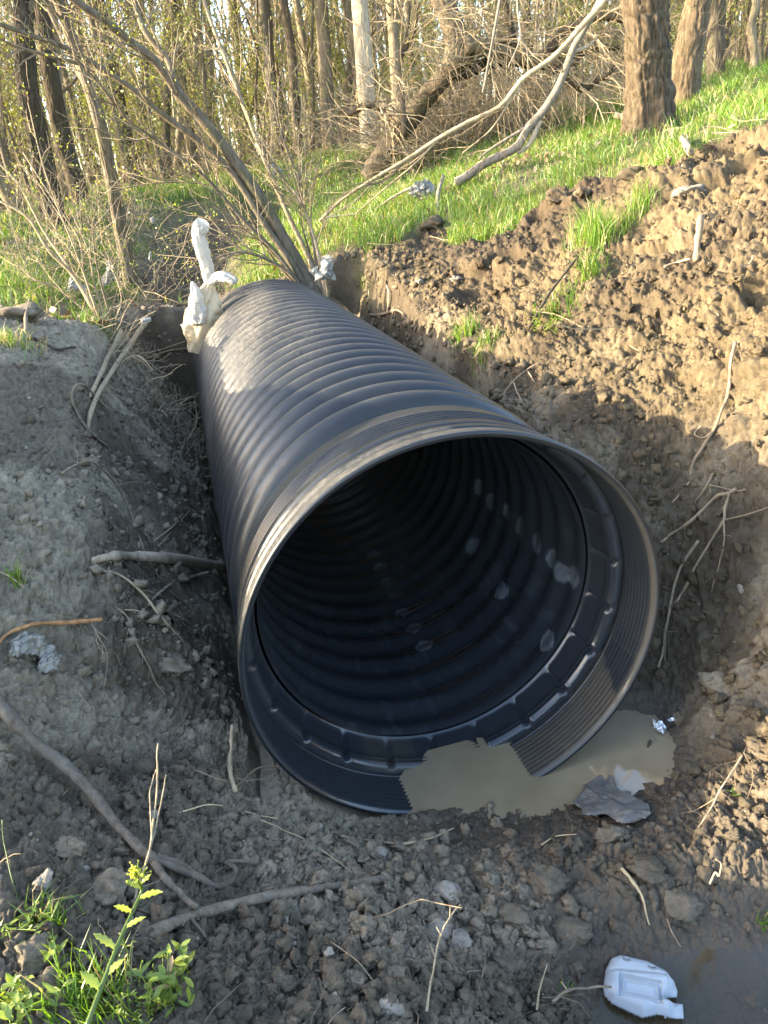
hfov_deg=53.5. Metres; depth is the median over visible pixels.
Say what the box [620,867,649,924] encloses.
stem
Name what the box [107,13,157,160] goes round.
sapling
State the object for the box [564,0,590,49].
bare tree
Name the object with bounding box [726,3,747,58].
sapling
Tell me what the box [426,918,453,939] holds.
stone
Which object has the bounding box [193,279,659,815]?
culvert pipe
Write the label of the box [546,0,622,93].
sapling
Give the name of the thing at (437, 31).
sapling
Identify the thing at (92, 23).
bare tree
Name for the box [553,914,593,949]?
clod
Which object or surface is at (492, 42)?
dead branch
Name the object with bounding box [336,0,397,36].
bare tree
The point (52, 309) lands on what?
leaf litter
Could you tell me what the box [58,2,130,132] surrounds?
sapling
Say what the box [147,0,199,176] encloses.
bare tree
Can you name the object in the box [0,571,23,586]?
straw
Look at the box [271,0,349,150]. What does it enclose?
sapling
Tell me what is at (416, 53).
bare tree
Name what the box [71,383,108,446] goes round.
root
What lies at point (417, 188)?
plastic bag
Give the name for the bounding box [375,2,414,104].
sapling
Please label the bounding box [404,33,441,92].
sapling
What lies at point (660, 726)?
foil scrap
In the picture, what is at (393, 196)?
dead branch
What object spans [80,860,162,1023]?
flowering weed
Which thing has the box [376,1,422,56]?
bare tree
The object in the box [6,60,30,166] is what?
sapling
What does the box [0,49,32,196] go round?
sapling
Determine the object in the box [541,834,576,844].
straw
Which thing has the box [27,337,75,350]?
branch
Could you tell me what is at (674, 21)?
sapling
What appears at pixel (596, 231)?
grass tuft
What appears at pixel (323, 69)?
grey tree
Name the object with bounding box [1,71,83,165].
sapling
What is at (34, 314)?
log
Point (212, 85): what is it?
sapling
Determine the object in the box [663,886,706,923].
clod
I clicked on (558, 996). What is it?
twig
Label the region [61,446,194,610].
root
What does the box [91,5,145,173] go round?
sapling
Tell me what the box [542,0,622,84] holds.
sapling
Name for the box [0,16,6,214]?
bare tree
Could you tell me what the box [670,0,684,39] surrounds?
sapling
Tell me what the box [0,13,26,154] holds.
sapling
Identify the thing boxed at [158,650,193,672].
clod
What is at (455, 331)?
grass tuft
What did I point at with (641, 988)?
jug half
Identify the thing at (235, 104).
sapling
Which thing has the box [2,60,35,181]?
sapling
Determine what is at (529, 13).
bare tree
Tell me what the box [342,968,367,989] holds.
clod
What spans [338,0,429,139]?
bare tree
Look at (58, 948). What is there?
broadleaf weed
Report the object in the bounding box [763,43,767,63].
sapling
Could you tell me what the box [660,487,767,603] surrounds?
root
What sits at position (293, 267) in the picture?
leaning tree
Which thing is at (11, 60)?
sapling
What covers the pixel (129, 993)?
weed clump
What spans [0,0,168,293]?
slim tree
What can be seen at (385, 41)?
sapling
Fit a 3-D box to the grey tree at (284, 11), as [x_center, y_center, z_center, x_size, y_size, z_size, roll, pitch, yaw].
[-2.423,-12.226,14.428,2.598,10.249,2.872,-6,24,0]
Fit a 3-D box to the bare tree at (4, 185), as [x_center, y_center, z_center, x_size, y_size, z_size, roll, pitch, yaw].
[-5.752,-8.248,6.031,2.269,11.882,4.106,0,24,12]
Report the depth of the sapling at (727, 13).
12.26 m
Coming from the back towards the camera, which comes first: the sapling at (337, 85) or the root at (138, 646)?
the sapling at (337, 85)
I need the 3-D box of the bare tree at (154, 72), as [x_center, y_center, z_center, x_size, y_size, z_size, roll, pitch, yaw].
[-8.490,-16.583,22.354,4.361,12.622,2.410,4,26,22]
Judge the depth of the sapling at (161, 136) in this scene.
24.10 m
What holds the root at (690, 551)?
on the ground at (706, 976)
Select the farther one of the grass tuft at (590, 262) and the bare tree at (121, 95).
the bare tree at (121, 95)
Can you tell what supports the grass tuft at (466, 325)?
on the ground at (706, 976)
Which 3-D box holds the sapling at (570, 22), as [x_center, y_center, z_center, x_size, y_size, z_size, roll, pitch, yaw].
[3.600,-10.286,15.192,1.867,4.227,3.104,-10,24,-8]
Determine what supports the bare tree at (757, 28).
on the ground at (706, 976)
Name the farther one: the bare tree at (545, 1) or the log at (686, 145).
the bare tree at (545, 1)
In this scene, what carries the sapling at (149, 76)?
on the ground at (706, 976)
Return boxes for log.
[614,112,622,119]
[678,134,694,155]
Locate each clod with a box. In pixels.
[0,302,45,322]
[14,931,52,974]
[52,836,87,859]
[87,867,132,907]
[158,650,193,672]
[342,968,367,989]
[379,965,405,980]
[419,215,445,230]
[487,947,521,973]
[497,902,532,936]
[527,862,570,897]
[545,186,569,205]
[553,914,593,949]
[573,186,591,200]
[594,824,629,844]
[618,166,645,182]
[626,853,665,884]
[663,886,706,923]
[697,670,725,693]
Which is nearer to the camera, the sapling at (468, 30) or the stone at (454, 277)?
the stone at (454, 277)
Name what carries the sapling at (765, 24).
on the ground at (706, 976)
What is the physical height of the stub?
0.360 m
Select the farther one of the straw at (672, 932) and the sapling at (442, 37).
the sapling at (442, 37)
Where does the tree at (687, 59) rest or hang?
on the ground at (706, 976)
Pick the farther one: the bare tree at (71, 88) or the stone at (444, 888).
the bare tree at (71, 88)
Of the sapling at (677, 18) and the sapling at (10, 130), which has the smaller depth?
the sapling at (10, 130)
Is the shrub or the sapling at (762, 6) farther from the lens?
the sapling at (762, 6)
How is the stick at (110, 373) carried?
on the ground at (706, 976)
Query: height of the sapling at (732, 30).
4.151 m
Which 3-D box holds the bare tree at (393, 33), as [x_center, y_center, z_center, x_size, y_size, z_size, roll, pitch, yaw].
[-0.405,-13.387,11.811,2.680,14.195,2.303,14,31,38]
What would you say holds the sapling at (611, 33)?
on the ground at (706, 976)
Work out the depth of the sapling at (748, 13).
14.28 m
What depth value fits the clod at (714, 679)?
2.80 m
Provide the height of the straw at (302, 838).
0.057 m
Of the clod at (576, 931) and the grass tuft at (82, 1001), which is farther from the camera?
the clod at (576, 931)
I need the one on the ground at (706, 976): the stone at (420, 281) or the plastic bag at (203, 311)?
the stone at (420, 281)
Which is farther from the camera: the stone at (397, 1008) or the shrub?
the shrub
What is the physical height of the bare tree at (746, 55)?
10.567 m
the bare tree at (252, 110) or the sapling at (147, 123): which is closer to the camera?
the bare tree at (252, 110)
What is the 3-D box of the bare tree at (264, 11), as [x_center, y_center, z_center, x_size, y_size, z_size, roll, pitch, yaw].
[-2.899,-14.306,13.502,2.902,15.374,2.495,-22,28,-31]
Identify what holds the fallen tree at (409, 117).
on the ground at (706, 976)
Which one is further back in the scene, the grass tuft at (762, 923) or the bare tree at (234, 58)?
the bare tree at (234, 58)
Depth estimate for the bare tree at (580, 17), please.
17.34 m
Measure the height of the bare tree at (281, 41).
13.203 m
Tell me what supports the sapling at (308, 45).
on the ground at (706, 976)
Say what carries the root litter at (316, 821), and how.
on the ground at (706, 976)
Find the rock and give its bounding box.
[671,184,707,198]
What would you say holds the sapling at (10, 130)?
on the ground at (706, 976)
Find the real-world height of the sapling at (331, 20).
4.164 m
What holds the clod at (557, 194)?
on the ground at (706, 976)
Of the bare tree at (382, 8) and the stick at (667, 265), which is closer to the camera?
the stick at (667, 265)
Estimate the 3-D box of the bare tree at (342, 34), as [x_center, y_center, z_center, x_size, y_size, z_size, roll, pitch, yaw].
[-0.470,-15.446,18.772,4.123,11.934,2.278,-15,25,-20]
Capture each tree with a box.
[0,0,26,219]
[0,0,79,163]
[0,0,81,227]
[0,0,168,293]
[0,0,354,298]
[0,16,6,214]
[0,32,24,129]
[0,47,62,175]
[0,122,26,207]
[1,0,40,115]
[19,0,91,208]
[40,14,96,184]
[49,0,152,206]
[59,34,90,144]
[61,0,135,185]
[62,0,100,175]
[72,0,144,186]
[75,0,121,176]
[113,0,192,178]
[114,0,186,164]
[125,2,171,163]
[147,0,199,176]
[148,3,232,133]
[155,0,224,169]
[161,0,234,169]
[162,0,200,163]
[214,0,310,157]
[232,1,280,78]
[235,0,286,157]
[236,0,308,144]
[237,0,302,151]
[242,0,289,157]
[255,0,303,154]
[272,0,340,91]
[273,0,315,103]
[292,0,321,148]
[305,0,337,151]
[321,0,710,190]
[321,1,386,128]
[324,0,378,148]
[328,0,387,125]
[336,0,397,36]
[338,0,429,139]
[340,0,414,140]
[369,0,399,110]
[374,3,426,120]
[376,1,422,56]
[397,0,441,95]
[400,1,427,86]
[430,0,493,127]
[458,0,535,96]
[466,0,521,84]
[529,0,554,88]
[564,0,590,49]
[564,0,676,141]
[569,0,585,76]
[611,0,618,78]
[669,0,735,104]
[704,0,748,80]
[720,0,767,67]
[725,0,737,57]
[741,0,748,49]
[741,4,759,57]
[743,16,757,65]
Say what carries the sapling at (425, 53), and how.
on the ground at (706, 976)
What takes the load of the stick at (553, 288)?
on the ground at (706, 976)
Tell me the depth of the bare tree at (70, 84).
10.10 m
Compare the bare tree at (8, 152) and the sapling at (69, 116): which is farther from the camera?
the sapling at (69, 116)
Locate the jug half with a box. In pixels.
[603,955,683,1019]
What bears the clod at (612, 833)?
on the ground at (706, 976)
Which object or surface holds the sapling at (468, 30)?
on the ground at (706, 976)
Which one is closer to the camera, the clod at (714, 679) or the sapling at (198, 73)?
the clod at (714, 679)
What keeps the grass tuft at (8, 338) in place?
on the ground at (706, 976)
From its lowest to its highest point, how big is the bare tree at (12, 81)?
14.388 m
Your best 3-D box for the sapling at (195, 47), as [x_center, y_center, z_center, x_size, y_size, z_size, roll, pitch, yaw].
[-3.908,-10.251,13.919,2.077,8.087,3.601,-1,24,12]
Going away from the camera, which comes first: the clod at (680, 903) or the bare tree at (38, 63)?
the clod at (680, 903)
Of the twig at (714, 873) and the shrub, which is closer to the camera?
the twig at (714, 873)
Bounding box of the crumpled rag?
[8,632,61,672]
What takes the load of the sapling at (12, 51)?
on the ground at (706, 976)
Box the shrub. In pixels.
[0,85,160,319]
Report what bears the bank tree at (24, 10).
on the ground at (706, 976)
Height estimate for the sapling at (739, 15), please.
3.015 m
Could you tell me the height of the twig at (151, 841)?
0.103 m
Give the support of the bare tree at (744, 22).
on the ground at (706, 976)
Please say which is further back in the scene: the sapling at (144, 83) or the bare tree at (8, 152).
the sapling at (144, 83)
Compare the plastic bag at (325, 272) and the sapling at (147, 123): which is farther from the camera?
the sapling at (147, 123)
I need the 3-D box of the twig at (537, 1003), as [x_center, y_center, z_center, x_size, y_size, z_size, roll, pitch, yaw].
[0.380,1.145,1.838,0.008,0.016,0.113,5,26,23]
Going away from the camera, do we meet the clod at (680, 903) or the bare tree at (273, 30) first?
the clod at (680, 903)
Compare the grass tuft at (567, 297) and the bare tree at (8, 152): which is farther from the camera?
the bare tree at (8, 152)
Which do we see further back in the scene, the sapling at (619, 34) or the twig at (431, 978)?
the sapling at (619, 34)
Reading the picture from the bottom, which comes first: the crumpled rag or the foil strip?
the foil strip
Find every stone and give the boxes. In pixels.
[32,867,53,891]
[82,865,90,870]
[92,371,101,378]
[148,810,159,818]
[310,822,322,831]
[323,946,334,956]
[372,845,388,860]
[379,997,406,1018]
[416,278,423,284]
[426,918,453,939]
[433,880,460,901]
[448,928,472,948]
[449,275,462,282]
[737,584,743,593]
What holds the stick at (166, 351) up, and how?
on the ground at (706, 976)
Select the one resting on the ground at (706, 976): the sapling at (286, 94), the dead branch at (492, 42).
the sapling at (286, 94)
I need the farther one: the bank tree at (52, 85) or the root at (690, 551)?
the bank tree at (52, 85)
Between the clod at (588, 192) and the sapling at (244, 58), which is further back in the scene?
the sapling at (244, 58)
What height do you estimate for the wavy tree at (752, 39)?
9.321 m
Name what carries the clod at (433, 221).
on the ground at (706, 976)
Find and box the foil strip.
[666,717,675,721]
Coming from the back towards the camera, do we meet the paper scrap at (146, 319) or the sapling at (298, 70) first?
the sapling at (298, 70)
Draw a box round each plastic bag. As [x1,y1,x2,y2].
[182,217,237,353]
[309,255,335,281]
[409,178,435,202]
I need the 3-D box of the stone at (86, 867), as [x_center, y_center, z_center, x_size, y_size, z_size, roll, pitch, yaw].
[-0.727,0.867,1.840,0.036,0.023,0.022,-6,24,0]
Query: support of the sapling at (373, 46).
on the ground at (706, 976)
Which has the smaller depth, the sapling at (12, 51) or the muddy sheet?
the muddy sheet
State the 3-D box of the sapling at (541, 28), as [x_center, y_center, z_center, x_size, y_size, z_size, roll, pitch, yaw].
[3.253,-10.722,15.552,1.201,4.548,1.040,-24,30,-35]
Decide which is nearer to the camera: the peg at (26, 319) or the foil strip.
the foil strip
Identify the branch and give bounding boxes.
[0,694,259,909]
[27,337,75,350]
[91,550,226,572]
[140,874,392,942]
[286,0,622,240]
[319,182,410,222]
[454,0,624,187]
[479,0,561,94]
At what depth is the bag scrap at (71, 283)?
6.25 m
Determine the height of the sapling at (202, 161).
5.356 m
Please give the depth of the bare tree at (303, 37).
17.25 m
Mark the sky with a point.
(224, 4)
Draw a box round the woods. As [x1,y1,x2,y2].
[0,0,767,184]
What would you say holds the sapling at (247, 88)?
on the ground at (706, 976)
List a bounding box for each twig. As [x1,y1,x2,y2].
[73,622,120,688]
[131,743,166,924]
[152,571,209,599]
[227,724,280,792]
[341,827,453,844]
[425,903,461,1011]
[536,964,547,1009]
[552,981,611,1002]
[709,858,721,883]
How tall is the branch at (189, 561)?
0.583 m
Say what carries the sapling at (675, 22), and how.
on the ground at (706, 976)
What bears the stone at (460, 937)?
on the ground at (706, 976)
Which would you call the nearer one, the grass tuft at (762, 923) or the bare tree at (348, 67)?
the grass tuft at (762, 923)
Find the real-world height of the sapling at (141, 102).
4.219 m
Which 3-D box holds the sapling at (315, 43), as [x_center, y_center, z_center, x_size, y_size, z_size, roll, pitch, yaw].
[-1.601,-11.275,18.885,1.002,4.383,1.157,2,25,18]
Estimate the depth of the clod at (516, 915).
2.09 m
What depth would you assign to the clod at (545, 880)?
2.22 m
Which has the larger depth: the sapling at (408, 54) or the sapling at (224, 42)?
the sapling at (224, 42)
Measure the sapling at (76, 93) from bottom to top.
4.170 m
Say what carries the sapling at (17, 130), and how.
on the ground at (706, 976)
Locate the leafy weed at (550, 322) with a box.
[520,300,567,335]
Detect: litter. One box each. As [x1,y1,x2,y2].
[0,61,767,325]
[0,147,765,1023]
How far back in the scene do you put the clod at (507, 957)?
1.97 m
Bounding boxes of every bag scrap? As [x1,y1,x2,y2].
[67,277,85,290]
[99,260,113,285]
[270,164,282,173]
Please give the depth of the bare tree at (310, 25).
26.12 m
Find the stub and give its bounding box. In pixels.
[435,174,444,215]
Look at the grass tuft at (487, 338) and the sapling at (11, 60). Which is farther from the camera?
the sapling at (11, 60)
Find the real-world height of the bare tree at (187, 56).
12.271 m
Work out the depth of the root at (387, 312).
5.66 m
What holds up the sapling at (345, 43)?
on the ground at (706, 976)
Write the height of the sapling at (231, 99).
3.520 m
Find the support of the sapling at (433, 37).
on the ground at (706, 976)
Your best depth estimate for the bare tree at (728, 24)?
14.35 m
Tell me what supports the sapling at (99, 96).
on the ground at (706, 976)
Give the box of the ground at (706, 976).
[0,62,767,1023]
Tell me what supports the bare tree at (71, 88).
on the ground at (706, 976)
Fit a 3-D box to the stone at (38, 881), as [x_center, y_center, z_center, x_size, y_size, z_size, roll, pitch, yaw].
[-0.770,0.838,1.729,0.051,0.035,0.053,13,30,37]
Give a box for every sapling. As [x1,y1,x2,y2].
[0,0,28,181]
[0,1,46,140]
[0,2,27,168]
[0,3,27,176]
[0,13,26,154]
[0,13,26,183]
[0,15,21,201]
[0,33,119,175]
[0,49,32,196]
[0,55,25,170]
[0,124,31,180]
[1,42,22,150]
[1,58,33,185]
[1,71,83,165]
[2,1,50,147]
[2,36,97,169]
[2,45,121,164]
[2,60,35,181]
[5,105,30,181]
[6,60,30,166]
[37,69,112,170]
[45,32,119,170]
[50,16,139,196]
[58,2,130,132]
[66,62,150,168]
[67,7,141,171]
[83,0,172,179]
[89,0,247,169]
[90,31,176,177]
[90,35,161,171]
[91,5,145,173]
[92,1,203,188]
[105,0,182,177]
[105,2,175,135]
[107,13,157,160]
[110,0,188,183]
[111,0,176,161]
[121,15,146,169]
[123,7,257,166]
[124,88,172,164]
[144,101,176,161]
[145,0,230,171]
[149,104,176,155]
[159,0,230,173]
[159,0,232,174]
[176,3,231,136]
[188,4,234,134]
[200,0,300,150]
[206,0,254,113]
[208,36,280,160]
[210,2,238,135]
[210,71,266,154]
[215,35,290,157]
[216,0,282,154]
[225,0,292,154]
[239,10,265,136]
[241,0,305,149]
[265,2,339,154]
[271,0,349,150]
[275,0,342,108]
[276,1,341,124]
[277,4,310,124]
[286,4,350,146]
[288,0,375,136]
[294,0,320,120]
[294,0,343,134]
[314,0,359,134]
[317,1,344,126]
[330,0,376,124]
[331,5,380,139]
[346,17,403,84]
[352,6,424,116]
[369,0,416,102]
[370,0,400,132]
[370,0,428,96]
[373,0,434,121]
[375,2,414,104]
[378,31,424,129]
[382,3,430,97]
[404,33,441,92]
[406,8,465,110]
[411,0,487,98]
[416,1,465,62]
[418,0,493,80]
[421,1,439,69]
[429,0,526,91]
[439,0,492,99]
[442,0,530,98]
[466,0,528,80]
[491,0,577,108]
[514,0,563,87]
[523,0,559,92]
[540,0,621,96]
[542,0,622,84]
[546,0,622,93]
[550,0,591,77]
[558,0,600,100]
[592,0,616,81]
[605,0,625,86]
[607,1,621,77]
[669,0,678,53]
[669,0,680,58]
[669,0,682,54]
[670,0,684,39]
[670,0,733,63]
[672,0,767,67]
[705,0,748,47]
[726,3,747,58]
[728,5,767,37]
[731,10,767,59]
[743,0,751,56]
[756,1,767,49]
[758,0,764,57]
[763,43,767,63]
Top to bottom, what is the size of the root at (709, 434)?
0.586 m
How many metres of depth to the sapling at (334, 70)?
17.30 m
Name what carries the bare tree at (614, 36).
on the ground at (706, 976)
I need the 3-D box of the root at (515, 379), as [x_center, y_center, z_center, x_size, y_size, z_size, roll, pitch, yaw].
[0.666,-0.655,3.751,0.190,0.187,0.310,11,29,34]
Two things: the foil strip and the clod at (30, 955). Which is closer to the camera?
the clod at (30, 955)
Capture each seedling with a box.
[0,900,42,939]
[725,787,747,797]
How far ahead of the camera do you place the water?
2.75 m
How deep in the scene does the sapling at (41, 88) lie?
18.12 m
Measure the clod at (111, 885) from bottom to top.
0.070 m
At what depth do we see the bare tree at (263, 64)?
20.57 m
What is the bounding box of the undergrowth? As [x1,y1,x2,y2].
[0,0,766,487]
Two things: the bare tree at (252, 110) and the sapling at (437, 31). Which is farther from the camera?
the bare tree at (252, 110)
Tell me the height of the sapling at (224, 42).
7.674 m
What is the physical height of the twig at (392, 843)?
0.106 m
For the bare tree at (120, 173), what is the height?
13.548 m
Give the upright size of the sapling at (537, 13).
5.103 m
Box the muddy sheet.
[571,775,651,823]
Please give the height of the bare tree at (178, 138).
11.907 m
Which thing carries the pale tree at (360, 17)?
on the ground at (706, 976)
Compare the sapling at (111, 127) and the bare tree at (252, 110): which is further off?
the sapling at (111, 127)
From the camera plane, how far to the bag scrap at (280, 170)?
11.94 m
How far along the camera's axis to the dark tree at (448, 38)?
11.29 m
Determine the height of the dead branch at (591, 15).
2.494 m
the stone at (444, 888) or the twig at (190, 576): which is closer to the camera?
the stone at (444, 888)
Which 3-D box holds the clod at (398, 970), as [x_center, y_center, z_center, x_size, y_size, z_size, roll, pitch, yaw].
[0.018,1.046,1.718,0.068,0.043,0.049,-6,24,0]
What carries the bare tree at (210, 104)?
on the ground at (706, 976)
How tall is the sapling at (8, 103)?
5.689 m
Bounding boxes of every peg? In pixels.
[24,298,30,330]
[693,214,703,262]
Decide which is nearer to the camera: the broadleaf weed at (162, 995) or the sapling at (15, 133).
the broadleaf weed at (162, 995)
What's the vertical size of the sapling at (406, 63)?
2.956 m
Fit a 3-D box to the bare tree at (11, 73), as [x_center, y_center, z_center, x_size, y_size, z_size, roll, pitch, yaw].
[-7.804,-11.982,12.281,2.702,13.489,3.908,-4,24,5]
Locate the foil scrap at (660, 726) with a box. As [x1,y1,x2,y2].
[651,719,665,733]
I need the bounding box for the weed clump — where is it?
[69,933,167,1023]
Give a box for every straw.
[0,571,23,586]
[180,804,276,818]
[260,819,350,871]
[330,941,372,979]
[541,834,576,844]
[666,919,680,946]
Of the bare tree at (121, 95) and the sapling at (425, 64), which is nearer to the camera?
the bare tree at (121, 95)
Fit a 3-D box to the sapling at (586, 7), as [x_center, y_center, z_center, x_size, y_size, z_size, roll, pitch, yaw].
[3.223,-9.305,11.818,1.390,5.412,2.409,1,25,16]
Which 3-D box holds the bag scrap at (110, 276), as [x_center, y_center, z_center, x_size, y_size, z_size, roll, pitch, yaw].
[-2.389,-2.058,6.608,0.206,0.245,0.070,-3,24,7]
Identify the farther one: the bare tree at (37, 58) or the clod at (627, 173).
the bare tree at (37, 58)
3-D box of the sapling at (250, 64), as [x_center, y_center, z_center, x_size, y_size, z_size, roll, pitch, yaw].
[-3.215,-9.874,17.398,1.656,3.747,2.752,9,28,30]
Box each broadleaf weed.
[0,973,72,1023]
[17,930,69,978]
[131,939,195,1017]
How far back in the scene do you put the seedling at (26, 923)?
1.60 m
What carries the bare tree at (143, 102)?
on the ground at (706, 976)
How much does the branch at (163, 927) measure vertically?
0.350 m
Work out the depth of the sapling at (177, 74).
14.51 m
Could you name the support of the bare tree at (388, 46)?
on the ground at (706, 976)
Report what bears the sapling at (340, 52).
on the ground at (706, 976)
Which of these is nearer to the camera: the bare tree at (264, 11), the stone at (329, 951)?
the stone at (329, 951)
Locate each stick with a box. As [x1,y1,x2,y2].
[0,618,102,643]
[85,316,149,429]
[88,329,122,397]
[133,348,186,364]
[526,255,578,330]
[663,258,689,267]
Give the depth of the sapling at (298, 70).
22.03 m
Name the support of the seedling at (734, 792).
on the ground at (706, 976)
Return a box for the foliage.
[3,0,767,169]
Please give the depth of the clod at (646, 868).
2.19 m
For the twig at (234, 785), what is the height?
0.157 m
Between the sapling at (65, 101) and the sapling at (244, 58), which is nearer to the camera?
the sapling at (65, 101)
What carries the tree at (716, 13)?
on the ground at (706, 976)
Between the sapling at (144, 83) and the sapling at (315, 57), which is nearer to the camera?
the sapling at (315, 57)
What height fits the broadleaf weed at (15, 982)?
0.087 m
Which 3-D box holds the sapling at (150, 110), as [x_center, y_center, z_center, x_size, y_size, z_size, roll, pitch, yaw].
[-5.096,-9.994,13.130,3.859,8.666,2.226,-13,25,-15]
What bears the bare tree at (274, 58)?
on the ground at (706, 976)
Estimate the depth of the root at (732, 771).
2.41 m
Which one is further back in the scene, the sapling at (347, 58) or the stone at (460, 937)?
the sapling at (347, 58)
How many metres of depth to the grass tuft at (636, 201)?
4.42 m
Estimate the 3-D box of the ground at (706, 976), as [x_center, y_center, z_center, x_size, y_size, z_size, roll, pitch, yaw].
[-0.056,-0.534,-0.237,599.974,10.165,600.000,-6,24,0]
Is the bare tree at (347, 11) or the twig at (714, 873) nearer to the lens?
the twig at (714, 873)
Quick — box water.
[376,710,676,823]
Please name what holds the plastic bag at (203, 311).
on the culvert pipe
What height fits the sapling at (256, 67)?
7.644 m
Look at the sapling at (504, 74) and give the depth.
16.53 m
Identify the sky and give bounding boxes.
[0,0,740,176]
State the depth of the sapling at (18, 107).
17.80 m
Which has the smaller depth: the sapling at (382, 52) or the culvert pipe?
the culvert pipe
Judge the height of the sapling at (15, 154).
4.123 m
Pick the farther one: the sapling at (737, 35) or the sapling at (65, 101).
the sapling at (737, 35)
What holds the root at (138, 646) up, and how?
on the ground at (706, 976)
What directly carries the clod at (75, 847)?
on the ground at (706, 976)
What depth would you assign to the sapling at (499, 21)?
16.97 m
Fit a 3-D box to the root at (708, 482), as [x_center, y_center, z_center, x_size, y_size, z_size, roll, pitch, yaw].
[1.291,-0.092,2.986,0.116,0.154,0.218,-14,25,-17]
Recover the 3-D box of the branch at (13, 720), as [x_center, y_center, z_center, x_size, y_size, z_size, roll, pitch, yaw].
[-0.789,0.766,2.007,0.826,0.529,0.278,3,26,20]
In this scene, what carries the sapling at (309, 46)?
on the ground at (706, 976)
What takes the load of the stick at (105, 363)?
on the ground at (706, 976)
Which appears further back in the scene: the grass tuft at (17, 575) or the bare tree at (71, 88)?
the bare tree at (71, 88)
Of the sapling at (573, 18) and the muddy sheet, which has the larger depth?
the sapling at (573, 18)
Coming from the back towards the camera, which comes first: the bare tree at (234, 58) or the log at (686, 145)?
the bare tree at (234, 58)
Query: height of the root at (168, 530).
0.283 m
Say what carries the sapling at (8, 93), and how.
on the ground at (706, 976)
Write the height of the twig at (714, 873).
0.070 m
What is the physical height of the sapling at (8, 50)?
4.586 m
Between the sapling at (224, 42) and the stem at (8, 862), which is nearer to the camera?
the stem at (8, 862)
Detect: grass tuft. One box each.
[0,320,53,359]
[0,923,153,1023]
[3,555,35,590]
[4,871,98,936]
[446,308,484,357]
[447,320,464,343]
[464,324,505,386]
[526,276,591,331]
[554,193,631,255]
[556,978,573,994]
[564,241,626,290]
[607,170,664,231]
[755,910,767,932]
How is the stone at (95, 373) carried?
on the ground at (706, 976)
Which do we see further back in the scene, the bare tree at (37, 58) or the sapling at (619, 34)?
the bare tree at (37, 58)
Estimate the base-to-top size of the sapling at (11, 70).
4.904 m
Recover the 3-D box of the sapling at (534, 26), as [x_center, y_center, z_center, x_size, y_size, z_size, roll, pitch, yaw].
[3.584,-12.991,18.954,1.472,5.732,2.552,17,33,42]
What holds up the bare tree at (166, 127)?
on the ground at (706, 976)
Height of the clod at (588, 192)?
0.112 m
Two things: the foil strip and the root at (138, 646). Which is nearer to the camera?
the root at (138, 646)
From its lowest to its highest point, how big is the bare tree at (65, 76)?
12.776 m
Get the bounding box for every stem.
[2,819,18,899]
[314,280,344,304]
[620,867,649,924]
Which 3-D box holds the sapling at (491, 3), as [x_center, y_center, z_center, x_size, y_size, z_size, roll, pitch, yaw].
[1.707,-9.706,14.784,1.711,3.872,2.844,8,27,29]
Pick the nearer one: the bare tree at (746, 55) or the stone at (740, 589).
the stone at (740, 589)
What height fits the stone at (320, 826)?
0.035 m
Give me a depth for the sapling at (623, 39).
12.73 m
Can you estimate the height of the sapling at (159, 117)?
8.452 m
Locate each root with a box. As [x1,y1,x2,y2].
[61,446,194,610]
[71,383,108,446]
[102,570,220,675]
[117,607,168,696]
[153,510,189,546]
[369,285,405,327]
[502,357,543,402]
[657,540,699,667]
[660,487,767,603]
[672,341,736,502]
[681,747,753,827]
[694,464,745,501]
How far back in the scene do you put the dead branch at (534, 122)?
7.18 m
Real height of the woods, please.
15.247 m
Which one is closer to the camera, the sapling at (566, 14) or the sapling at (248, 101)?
the sapling at (566, 14)
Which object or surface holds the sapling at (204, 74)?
on the ground at (706, 976)
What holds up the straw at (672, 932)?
on the ground at (706, 976)
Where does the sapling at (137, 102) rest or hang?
on the ground at (706, 976)
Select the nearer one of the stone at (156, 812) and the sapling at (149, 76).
the stone at (156, 812)
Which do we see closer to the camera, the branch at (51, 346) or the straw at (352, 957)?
the straw at (352, 957)
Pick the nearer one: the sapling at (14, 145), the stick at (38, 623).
the stick at (38, 623)
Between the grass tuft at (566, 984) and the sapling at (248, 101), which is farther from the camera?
the sapling at (248, 101)
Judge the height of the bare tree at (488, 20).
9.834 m
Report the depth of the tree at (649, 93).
7.20 m
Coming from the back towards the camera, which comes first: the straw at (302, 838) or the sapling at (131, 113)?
the sapling at (131, 113)
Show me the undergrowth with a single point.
(478, 128)
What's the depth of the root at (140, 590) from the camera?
2.74 m
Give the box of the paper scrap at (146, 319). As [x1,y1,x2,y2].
[140,317,150,322]
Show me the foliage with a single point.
(282, 67)
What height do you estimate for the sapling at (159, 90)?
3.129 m
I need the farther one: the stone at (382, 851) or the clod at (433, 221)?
the clod at (433, 221)
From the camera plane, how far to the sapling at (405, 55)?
14.62 m
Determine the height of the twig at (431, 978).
0.065 m
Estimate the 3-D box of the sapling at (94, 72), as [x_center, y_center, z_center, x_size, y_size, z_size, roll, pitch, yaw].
[-7.582,-11.990,20.957,1.689,5.411,1.925,-13,25,-15]
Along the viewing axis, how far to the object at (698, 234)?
3.71 m
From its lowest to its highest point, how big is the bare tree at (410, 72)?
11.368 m
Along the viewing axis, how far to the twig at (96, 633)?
2.54 m

